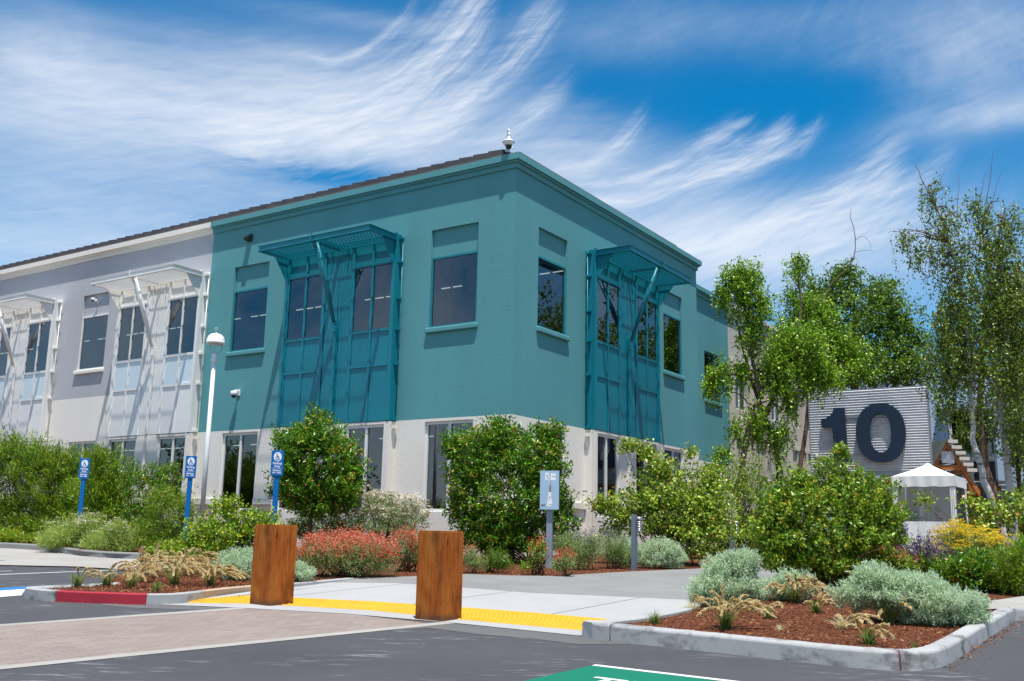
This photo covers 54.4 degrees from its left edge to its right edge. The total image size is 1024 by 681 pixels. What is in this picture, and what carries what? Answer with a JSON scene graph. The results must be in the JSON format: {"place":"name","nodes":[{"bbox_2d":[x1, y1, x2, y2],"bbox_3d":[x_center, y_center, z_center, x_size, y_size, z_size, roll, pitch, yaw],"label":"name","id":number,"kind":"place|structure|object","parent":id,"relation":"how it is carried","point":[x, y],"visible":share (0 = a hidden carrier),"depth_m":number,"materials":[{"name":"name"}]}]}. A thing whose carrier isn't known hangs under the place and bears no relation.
{"place":"outdoors","nodes":[
{"label":"outdoors","id":0,"kind":"place"},
{"bbox_2d":[0,548,138,569],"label":"pavement","id":1,"kind":"structure","parent":0,"point":[9,556],"depth_m":21.04,"materials":[{"name":"beige concrete"}]},
{"bbox_2d":[2,541,762,593],"bbox_3d":[-23.150,7.158,35.878,74.000,0.500,46.650,1,-11,0],"label":"mulch bed","id":2,"kind":"object","parent":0,"point":[598,566],"visible":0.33,"depth_m":17.98,"materials":[{"name":"wood"}]},
{"bbox_2d":[0,525,48,542],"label":"bush","id":3,"kind":"object","parent":2,"relation":"on","point":[16,535],"visible":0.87,"depth_m":26.00,"materials":[{"name":"green plant"}]},
{"bbox_2d":[0,422,50,533],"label":"hedge bush","id":4,"kind":"object","parent":2,"relation":"on","point":[6,448],"visible":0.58,"depth_m":27.94,"materials":[{"name":"green plant"}]},
{"bbox_2d":[0,438,106,533],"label":"hedge bush","id":5,"kind":"object","parent":2,"relation":"on","point":[53,466],"visible":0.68,"depth_m":27.25,"materials":[{"name":"green plant"}]},
{"bbox_2d":[34,507,106,551],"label":"yarrow plant","id":6,"kind":"object","parent":2,"relation":"on","point":[69,536],"visible":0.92,"depth_m":23.65,"materials":[{"name":"green plant"}]},
{"bbox_2d":[75,458,89,546],"bbox_3d":[-10.657,4.057,24.622,0.240,2.266,0.102,3,-11,-8],"label":"parking sign","id":7,"kind":"object","parent":2,"relation":"on","point":[84,467],"visible":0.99,"depth_m":24.72,"materials":[{"name":"blue metal"}]},
{"bbox_2d":[68,566,107,586],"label":"grass tuft","id":8,"kind":"object","parent":2,"relation":"on","point":[77,581],"visible":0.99,"depth_m":13.74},
{"bbox_2d":[56,440,145,537],"bbox_3d":[-11.269,4.056,26.508,3.049,2.835,2.133,-2,-12,16],"label":"hedge bush","id":9,"kind":"object","parent":2,"relation":"on","point":[101,488],"visible":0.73,"depth_m":26.10,"materials":[{"name":"green plant"}]},
{"bbox_2d":[72,513,139,551],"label":"yarrow plant","id":10,"kind":"object","parent":2,"relation":"on","point":[111,538],"visible":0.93,"depth_m":22.78,"materials":[{"name":"green plant"}]},
{"bbox_2d":[102,563,158,587],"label":"grass tuft","id":11,"kind":"object","parent":2,"relation":"on","point":[131,579],"visible":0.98,"depth_m":13.82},
{"bbox_2d":[115,546,173,580],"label":"grass tuft","id":12,"kind":"object","parent":2,"relation":"on","point":[153,564],"visible":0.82,"depth_m":14.92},
{"bbox_2d":[112,456,184,546],"bbox_3d":[-9.245,4.099,25.400,1.928,2.312,1.431,1,-11,0],"label":"bayberry bush","id":13,"kind":"object","parent":2,"relation":"on","point":[131,509],"visible":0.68,"depth_m":25.39,"materials":[{"name":"green plant"}]},
{"bbox_2d":[121,541,194,576],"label":"grass tuft","id":14,"kind":"object","parent":2,"relation":"on","point":[162,553],"visible":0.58,"depth_m":15.83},
{"bbox_2d":[122,470,201,551],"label":"bush","id":15,"kind":"object","parent":2,"relation":"on","point":[164,529],"visible":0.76,"depth_m":22.74,"materials":[{"name":"green plant"}]},
{"bbox_2d":[146,551,219,584],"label":"grass tuft","id":16,"kind":"object","parent":2,"relation":"on","point":[173,578],"visible":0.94,"depth_m":14.38,"materials":[{"name":"plant"}]},
{"bbox_2d":[152,547,225,574],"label":"grass tuft","id":17,"kind":"object","parent":2,"relation":"on","point":[202,559],"visible":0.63,"depth_m":16.10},
{"bbox_2d":[183,456,196,539],"bbox_3d":[-7.248,3.726,22.254,0.240,2.286,0.102,3,-11,-8],"label":"parking sign","id":18,"kind":"object","parent":2,"relation":"on","point":[190,467],"visible":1,"depth_m":22.35,"materials":[{"name":"blue metal"}]},
{"bbox_2d":[199,327,224,531],"bbox_3d":[-7.197,2.345,23.560,0.450,5.440,0.447,1,-11,0],"label":"street lamp","id":19,"kind":"object","parent":2,"relation":"on","point":[215,339],"visible":0.94,"depth_m":23.64,"materials":[{"name":"white metal"}]},
{"bbox_2d":[149,490,283,568],"bbox_3d":[-5.281,3.448,18.077,2.392,1.428,1.625,1,-11,0],"label":"currant bush","id":20,"kind":"object","parent":2,"relation":"on","point":[238,533],"visible":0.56,"depth_m":17.88,"materials":[{"name":"green plant"}]},
{"bbox_2d":[199,558,249,585],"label":"grass tuft","id":21,"kind":"object","parent":2,"relation":"on","point":[230,571],"visible":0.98,"depth_m":14.39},
{"bbox_2d":[212,544,252,580],"bbox_3d":[-4.219,3.478,15.599,0.913,0.593,0.892,-7,-13,35],"label":"silver mound","id":22,"kind":"object","parent":2,"relation":"on","point":[237,559],"visible":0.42,"depth_m":15.46,"materials":[{"name":"green plant"}]},
{"bbox_2d":[270,450,283,524],"bbox_3d":[-4.673,3.326,19.592,0.240,2.315,0.102,3,-11,-8],"label":"parking sign","id":23,"kind":"object","parent":2,"relation":"on","point":[277,461],"visible":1,"depth_m":19.70,"materials":[{"name":"blue metal"}]},
{"bbox_2d":[294,560,316,581],"bbox_3d":[-3.292,3.548,15.281,0.660,0.429,0.534,1,-11,0],"label":"silver mound","id":24,"kind":"object","parent":2,"relation":"on","point":[307,573],"visible":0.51,"depth_m":15.21,"materials":[{"name":"green plant"}]},
{"bbox_2d":[262,402,371,560],"bbox_3d":[-4.081,2.958,21.009,2.308,3.420,2.116,1,-11,0],"label":"strawberry tree","id":25,"kind":"object","parent":2,"relation":"on","point":[310,487],"visible":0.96,"depth_m":20.72,"materials":[{"name":"green plant"}]},
{"bbox_2d":[281,512,367,538],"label":"dark bush","id":26,"kind":"object","parent":2,"relation":"on","point":[300,524],"visible":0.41,"depth_m":21.76,"materials":[{"name":"green plant"}]},
{"bbox_2d":[296,521,401,577],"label":"red flower shrub","id":27,"kind":"object","parent":2,"relation":"on","point":[357,548],"visible":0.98,"depth_m":16.58,"materials":[{"name":"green plant"}]},
{"bbox_2d":[334,484,433,561],"bbox_3d":[-2.725,3.900,21.286,2.090,1.643,1.961,9,-13,-33],"label":"buckwheat shrub","id":28,"kind":"object","parent":2,"relation":"on","point":[388,515],"visible":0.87,"depth_m":21.05,"materials":[{"name":"beige plant"}]},
{"bbox_2d":[389,523,425,571],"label":"red flower shrub","id":29,"kind":"object","parent":2,"relation":"on","point":[410,551],"visible":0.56,"depth_m":18.11,"materials":[{"name":"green plant"}]},
{"bbox_2d":[463,540,489,572],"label":"red flower shrub","id":30,"kind":"object","parent":2,"relation":"on","point":[468,556],"visible":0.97,"depth_m":18.12,"materials":[{"name":"green plant"}]},
{"bbox_2d":[482,543,514,572],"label":"rosemary plant","id":31,"kind":"object","parent":2,"relation":"on","point":[497,562],"visible":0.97,"depth_m":18.31,"materials":[{"name":"green plant"}]},
{"bbox_2d":[437,412,582,563],"bbox_3d":[-0.117,3.212,22.035,2.757,3.357,2.633,10,-14,-40],"label":"strawberry bush","id":32,"kind":"object","parent":2,"relation":"on","point":[487,522],"visible":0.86,"depth_m":21.64,"materials":[{"name":"green plant"}]},
{"bbox_2d":[42,566,1022,671],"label":"bark chips","id":33,"kind":"object","parent":2,"relation":"on","point":[682,616],"visible":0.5,"depth_m":11.39,"materials":[{"name":"wood"}]},
{"bbox_2d":[516,534,551,575],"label":"shrub","id":34,"kind":"object","parent":2,"relation":"on","point":[538,558],"visible":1,"depth_m":17.95,"materials":[{"name":"green plant"}]},
{"bbox_2d":[540,471,559,568],"bbox_3d":[0.766,3.654,20.076,0.400,2.041,0.169,-2,-12,17],"label":"map sign","id":35,"kind":"object","parent":2,"relation":"on","point":[549,492],"visible":0.96,"depth_m":20.09,"materials":[{"name":"metal"}]},
{"bbox_2d":[548,544,577,576],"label":"red flower shrub","id":36,"kind":"object","parent":2,"relation":"on","point":[560,564],"visible":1,"depth_m":17.73,"materials":[{"name":"green plant"}]},
{"bbox_2d":[553,528,582,566],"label":"salvia plant","id":37,"kind":"object","parent":2,"relation":"on","point":[560,540],"visible":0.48,"depth_m":20.71,"materials":[{"name":"green plant"}]},
{"bbox_2d":[562,521,607,569],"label":"salvia plant","id":38,"kind":"object","parent":2,"relation":"on","point":[588,549],"visible":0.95,"depth_m":19.70,"materials":[{"name":"green plant"}]},
{"bbox_2d":[595,525,630,568],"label":"salvia plant","id":39,"kind":"object","parent":2,"relation":"on","point":[615,552],"visible":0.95,"depth_m":20.29,"materials":[{"name":"green plant"}]},
{"bbox_2d":[631,514,641,569],"bbox_3d":[2.500,4.100,19.978,0.241,1.200,0.131,-5,-13,30],"label":"path light","id":40,"kind":"object","parent":2,"relation":"on","point":[636,523],"visible":0.95,"depth_m":19.97,"materials":[{"name":"metal"}]},
{"bbox_2d":[637,534,688,568],"bbox_3d":[3.083,4.402,20.750,1.229,0.736,0.998,1,-11,0],"label":"silver mound","id":41,"kind":"object","parent":2,"relation":"on","point":[660,560],"visible":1,"depth_m":20.58,"materials":[{"name":"green plant"}]},
{"bbox_2d":[582,435,751,565],"bbox_3d":[3.521,3.549,22.264,3.293,2.893,3.067,11,-15,-41],"label":"redbud bush","id":42,"kind":"object","parent":2,"relation":"on","point":[692,522],"visible":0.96,"depth_m":22.11,"materials":[{"name":"green plant"}]},
{"bbox_2d":[679,451,773,558],"bbox_3d":[5.325,4.149,25.105,2.957,2.768,2.009,1,-11,0],"label":"laurel bush","id":43,"kind":"object","parent":2,"relation":"on","point":[747,497],"visible":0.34,"depth_m":25.09,"materials":[{"name":"green plant"}]},
{"bbox_2d":[697,255,853,546],"bbox_3d":[7.189,1.748,27.123,4.293,8.381,1.942,1,-11,0],"label":"birch tree","id":44,"kind":"object","parent":2,"relation":"on","point":[782,368],"visible":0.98,"depth_m":27.24,"materials":[{"name":"green plant"}]},
{"bbox_2d":[759,212,887,523],"bbox_3d":[11.299,1.276,36.421,4.593,12.915,2.556,1,-11,0],"label":"birch tree","id":45,"kind":"object","parent":2,"relation":"on","point":[845,352],"visible":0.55,"depth_m":36.63,"materials":[{"name":"green plant"}]},
{"bbox_2d":[0,565,1023,680],"bbox_3d":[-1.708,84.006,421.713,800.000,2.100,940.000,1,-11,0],"label":"road","id":46,"kind":"structure","parent":0,"point":[425,654],"depth_m":8.81,"materials":[{"name":"asphalt"}]},
{"bbox_2d":[0,542,141,558],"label":"kerb","id":47,"kind":"structure","parent":46,"relation":"on","point":[103,554],"depth_m":22.70,"materials":[{"name":"concrete"}]},
{"bbox_2d":[24,582,120,600],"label":"kerb","id":48,"kind":"structure","parent":46,"relation":"on","point":[43,593],"depth_m":13.09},
{"bbox_2d":[56,590,148,604],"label":"kerb","id":49,"kind":"structure","parent":46,"relation":"on","point":[100,597],"depth_m":12.78,"materials":[{"name":"paint"}]},
{"bbox_2d":[0,608,246,625],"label":"crossing band","id":50,"kind":"object","parent":46,"relation":"on","point":[117,616],"visible":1,"depth_m":11.30,"materials":[{"name":"beige concrete"}]},
{"bbox_2d":[101,603,247,610],"bbox_3d":[-4.278,3.345,12.493,2.037,0.017,0.434,0,-11,7],"label":"gutter","id":51,"kind":"object","parent":46,"relation":"on","point":[169,607],"visible":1,"depth_m":12.51,"materials":[{"name":"concrete"}]},
{"bbox_2d":[146,590,204,604],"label":"kerb","id":52,"kind":"structure","parent":46,"relation":"on","point":[168,598],"depth_m":12.84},
{"bbox_2d":[0,608,426,665],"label":"crossing paving","id":53,"kind":"structure","parent":46,"relation":"on","point":[31,643],"depth_m":10.24,"materials":[{"name":"brick"}]},
{"bbox_2d":[158,603,581,635],"bbox_3d":[-1.798,3.325,12.042,5.876,0.077,0.929,-3,-12,22],"label":"apron","id":54,"kind":"object","parent":53,"relation":"on","point":[410,616],"visible":0.92,"depth_m":12.21,"materials":[{"name":"white concrete"}]},
{"bbox_2d":[199,585,250,597],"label":"kerb","id":55,"kind":"structure","parent":46,"relation":"on","point":[224,591],"depth_m":13.80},
{"bbox_2d":[0,622,450,668],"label":"crossing band","id":56,"kind":"object","parent":46,"relation":"on","point":[182,649],"visible":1,"depth_m":9.17,"materials":[{"name":"paint"}]},
{"bbox_2d":[0,149,821,557],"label":"office building","id":57,"kind":"structure","parent":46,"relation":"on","point":[402,319],"depth_m":28.52,"materials":[{"name":"teal paint"}]},
{"bbox_2d":[73,313,107,374],"bbox_3d":[-14.391,0.122,34.121,1.630,2.055,0.175,-6,-13,33],"label":"window","id":58,"kind":"structure","parent":57,"relation":"in","point":[94,328],"depth_m":34.20,"materials":[{"name":"white glass"}]},
{"bbox_2d":[107,438,135,506],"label":"window","id":59,"kind":"structure","parent":57,"relation":"in","point":[128,444],"depth_m":31.73,"materials":[{"name":"glass"}]},
{"bbox_2d":[155,435,185,508],"bbox_3d":[-10.381,4.032,30.334,1.420,2.240,0.062,-6,-13,33],"label":"window","id":60,"kind":"structure","parent":57,"relation":"in","point":[171,448],"depth_m":30.47,"materials":[{"name":"glass"}]},
{"bbox_2d":[219,432,257,510],"bbox_3d":[-7.977,3.829,29.128,1.520,2.270,0.062,-6,-13,33],"label":"window","id":61,"kind":"structure","parent":57,"relation":"in","point":[239,449],"depth_m":29.18,"materials":[{"name":"glass"}]},
{"bbox_2d":[225,286,267,356],"bbox_3d":[-7.930,-0.567,29.923,1.640,2.055,0.175,-6,-13,33],"label":"window","id":62,"kind":"structure","parent":57,"relation":"in","point":[249,305],"depth_m":29.99,"materials":[{"name":"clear glass"}]},
{"bbox_2d":[344,424,383,509],"bbox_3d":[-3.842,3.334,26.087,1.420,2.240,0.062,-6,-13,33],"label":"window","id":63,"kind":"structure","parent":57,"relation":"in","point":[372,443],"depth_m":26.06,"materials":[{"name":"glass"}]},
{"bbox_2d":[423,419,472,511],"bbox_3d":[-1.576,3.145,24.968,1.530,2.270,0.062,-6,-13,33],"label":"window","id":64,"kind":"structure","parent":57,"relation":"in","point":[435,487],"depth_m":25.19,"materials":[{"name":"glass"}]},
{"bbox_2d":[425,250,477,333],"bbox_3d":[-1.529,-1.251,25.763,1.650,2.055,0.175,-6,-13,33],"label":"window","id":65,"kind":"structure","parent":57,"relation":"in","point":[453,296],"depth_m":25.82,"materials":[{"name":"blue glass"}]},
{"bbox_2d":[536,256,569,341],"bbox_3d":[1.071,-1.101,26.258,0.175,2.055,1.600,-6,-13,33],"label":"window","id":66,"kind":"structure","parent":57,"relation":"in","point":[551,275],"depth_m":26.33,"materials":[{"name":"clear glass"}]},
{"bbox_2d":[597,433,617,516],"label":"window","id":67,"kind":"structure","parent":57,"relation":"in","point":[607,456],"depth_m":27.51,"materials":[{"name":"glass"}]},
{"bbox_2d":[636,442,655,517],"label":"window","id":68,"kind":"structure","parent":57,"relation":"in","point":[642,465],"depth_m":29.30,"materials":[{"name":"glass"}]},
{"bbox_2d":[663,312,685,380],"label":"window","id":69,"kind":"structure","parent":57,"relation":"in","point":[672,325],"depth_m":32.58,"materials":[{"name":"black glass"}]},
{"bbox_2d":[704,351,722,407],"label":"window","id":70,"kind":"structure","parent":57,"relation":"in","point":[708,357],"depth_m":38.84,"materials":[{"name":"black glass"}]},
{"bbox_2d":[808,385,932,475],"bbox_3d":[11.787,3.020,32.990,3.880,2.870,0.320,-6,-13,33],"label":"number sign","id":71,"kind":"object","parent":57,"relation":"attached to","point":[884,431],"visible":0.88,"depth_m":32.80,"materials":[{"name":"metal"}]},
{"bbox_2d":[205,582,689,618],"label":"ramp","id":72,"kind":"structure","parent":46,"relation":"on","point":[555,604],"depth_m":13.69,"materials":[{"name":"white concrete"}]},
{"bbox_2d":[188,595,608,629],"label":"tactile dome field","id":73,"kind":"structure","parent":72,"relation":"on","point":[398,609],"depth_m":12.55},
{"bbox_2d":[250,524,297,605],"bbox_3d":[-3.154,2.988,13.184,0.415,1.080,0.415,-7,-14,37],"label":"wooden bollard","id":74,"kind":"object","parent":73,"relation":"on","point":[273,567],"visible":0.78,"depth_m":13.04,"materials":[{"name":"wood"}]},
{"bbox_2d":[415,530,463,621],"bbox_3d":[-0.863,2.821,11.885,0.410,1.080,0.410,-6,-13,31],"label":"wooden bollard","id":75,"kind":"object","parent":73,"relation":"on","point":[439,576],"visible":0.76,"depth_m":11.73,"materials":[{"name":"wood"}]},
{"bbox_2d":[392,622,625,643],"bbox_3d":[-0.106,3.136,10.710,2.909,0.050,1.154,-2,-12,16],"label":"gutter","id":76,"kind":"object","parent":46,"relation":"on","point":[564,638],"visible":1,"depth_m":10.60,"materials":[{"name":"concrete"}]},
{"bbox_2d":[582,620,616,640],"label":"kerb","id":77,"kind":"structure","parent":46,"relation":"on","point":[601,630],"depth_m":10.29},
{"bbox_2d":[525,665,719,680],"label":"green parking patch","id":78,"kind":"object","parent":46,"relation":"on","point":[588,673],"visible":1,"depth_m":8.07,"materials":[{"name":"paint"}]},
{"bbox_2d":[582,602,700,637],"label":"kerb","id":79,"kind":"structure","parent":46,"relation":"on","point":[588,626],"depth_m":10.90,"materials":[{"name":"white concrete"}]},
{"bbox_2d":[611,623,898,670],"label":"kerb","id":80,"kind":"structure","parent":46,"relation":"on","point":[825,654],"depth_m":9.29,"materials":[{"name":"concrete"}]},
{"bbox_2d":[770,254,938,390],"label":"shade tree","id":81,"kind":"object","parent":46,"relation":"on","point":[901,363],"visible":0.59,"depth_m":41.48,"materials":[{"name":"green plant"}]},
{"bbox_2d":[826,370,1023,534],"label":"office building","id":82,"kind":"structure","parent":46,"relation":"on","point":[997,469],"depth_m":46.55,"materials":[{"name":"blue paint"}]},
{"bbox_2d":[948,408,998,533],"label":"window","id":83,"kind":"structure","parent":82,"relation":"in","point":[992,456],"depth_m":46.35,"materials":[{"name":"glass"}]},
{"bbox_2d":[896,625,983,670],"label":"kerb","id":84,"kind":"structure","parent":46,"relation":"on","point":[952,647],"depth_m":9.11,"materials":[{"name":"concrete"}]},
{"bbox_2d":[969,607,1014,640],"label":"kerb","id":85,"kind":"structure","parent":46,"relation":"on","point":[1005,617],"depth_m":11.88,"materials":[{"name":"concrete"}]},
{"bbox_2d":[0,0,1023,376],"label":"sky","id":86,"kind":"structure","parent":0,"point":[726,130],"materials":[{"name":"blue"}]},
{"bbox_2d":[324,569,701,599],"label":"walkway","id":87,"kind":"structure","parent":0,"point":[667,584],"depth_m":16.17,"materials":[{"name":"concrete"}]},
{"bbox_2d":[581,588,1022,648],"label":"mulch bed","id":88,"kind":"object","parent":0,"point":[881,642],"visible":0.39,"depth_m":10.76,"materials":[{"name":"wood"}]},
{"bbox_2d":[684,544,768,606],"bbox_3d":[2.764,3.061,12.884,1.045,0.854,0.993,-8,-14,39],"label":"silver mound","id":89,"kind":"object","parent":88,"relation":"on","point":[737,571],"visible":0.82,"depth_m":12.71,"materials":[{"name":"green plant"}]},
{"bbox_2d":[695,583,777,628],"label":"grass tuft","id":90,"kind":"object","parent":88,"relation":"on","point":[748,604],"visible":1,"depth_m":10.38,"materials":[{"name":"plant"}]},
{"bbox_2d":[755,565,821,600],"bbox_3d":[3.851,3.373,13.803,0.973,0.530,0.795,1,-11,0],"label":"silver mound","id":91,"kind":"object","parent":88,"relation":"on","point":[780,579],"visible":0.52,"depth_m":13.71,"materials":[{"name":"green plant"}]},
{"bbox_2d":[763,573,833,602],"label":"grass tuft","id":92,"kind":"object","parent":88,"relation":"on","point":[797,595],"visible":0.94,"depth_m":13.40,"materials":[{"name":"plant"}]},
{"bbox_2d":[744,440,916,589],"bbox_3d":[5.237,2.866,16.409,2.810,2.479,2.544,1,-11,0],"label":"manzanita bush","id":93,"kind":"object","parent":88,"relation":"on","point":[865,520],"visible":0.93,"depth_m":16.08,"materials":[{"name":"green plant"}]},
{"bbox_2d":[820,612,882,629],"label":"grass tuft","id":94,"kind":"object","parent":88,"relation":"on","point":[842,624],"visible":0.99,"depth_m":10.55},
{"bbox_2d":[847,618,895,644],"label":"grass tuft","id":95,"kind":"object","parent":88,"relation":"on","point":[867,639],"visible":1,"depth_m":9.37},
{"bbox_2d":[851,593,915,623],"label":"grass tuft","id":96,"kind":"object","parent":88,"relation":"on","point":[889,616],"visible":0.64,"depth_m":11.13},
{"bbox_2d":[866,539,921,572],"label":"red flower shrub","id":97,"kind":"object","parent":88,"relation":"on","point":[902,563],"visible":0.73,"depth_m":15.93,"materials":[{"name":"green plant"}]},
{"bbox_2d":[823,558,996,626],"bbox_3d":[4.529,2.890,11.419,1.855,0.777,1.248,-2,-11,15],"label":"silver mound","id":98,"kind":"object","parent":88,"relation":"on","point":[936,600],"visible":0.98,"depth_m":11.13,"materials":[{"name":"green plant"}]},
{"bbox_2d":[894,521,951,577],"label":"salvia plant","id":99,"kind":"object","parent":88,"relation":"on","point":[923,562],"visible":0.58,"depth_m":16.55,"materials":[{"name":"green plant"}]},
{"bbox_2d":[986,531,1023,595],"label":"bush","id":100,"kind":"object","parent":88,"relation":"on","point":[1014,574],"visible":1,"depth_m":15.48,"materials":[{"name":"green plant"}]},
{"bbox_2d":[697,558,919,583],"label":"walkway","id":101,"kind":"structure","parent":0,"point":[763,572],"depth_m":19.63,"materials":[{"name":"concrete"}]},
{"bbox_2d":[814,438,982,547],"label":"staircase","id":102,"kind":"structure","parent":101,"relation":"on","point":[943,451],"depth_m":32.73,"materials":[{"name":"beige paint"}]},
{"bbox_2d":[891,463,968,555],"bbox_3d":[12.212,4.945,29.036,1.789,2.750,1.796,-6,-13,33],"label":"canopy tent","id":103,"kind":"object","parent":101,"relation":"on","point":[941,485],"visible":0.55,"depth_m":28.90,"materials":[{"name":"white fabric"}]},
{"bbox_2d":[987,596,1023,608],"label":"path","id":104,"kind":"structure","parent":0,"point":[1015,602],"depth_m":13.80,"materials":[{"name":"beige concrete"}]},
{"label":"mulch bed","id":105,"kind":"structure","parent":0,"visible":0},
{"bbox_2d":[888,155,1023,547],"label":"birch tree","id":106,"kind":"object","parent":105,"relation":"on","point":[962,353],"visible":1,"depth_m":23.04,"materials":[{"name":"green plant"}]},
{"bbox_2d":[909,240,1023,521],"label":"birch tree","id":107,"kind":"object","parent":105,"relation":"on","point":[964,435],"visible":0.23,"depth_m":34.16,"materials":[{"name":"green plant"}]},
{"bbox_2d":[911,486,1023,548],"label":"redbud bush","id":108,"kind":"object","parent":105,"relation":"on","point":[987,508],"visible":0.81,"depth_m":21.18,"materials":[{"name":"green plant"}]},
{"bbox_2d":[918,518,1022,559],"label":"yellow flower plant","id":109,"kind":"object","parent":105,"relation":"on","point":[960,536],"visible":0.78,"depth_m":17.31,"materials":[{"name":"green plant"}]},
{"bbox_2d":[924,533,1023,593],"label":"bush","id":110,"kind":"object","parent":105,"relation":"on","point":[971,570],"visible":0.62,"depth_m":16.01,"materials":[{"name":"green plant"}]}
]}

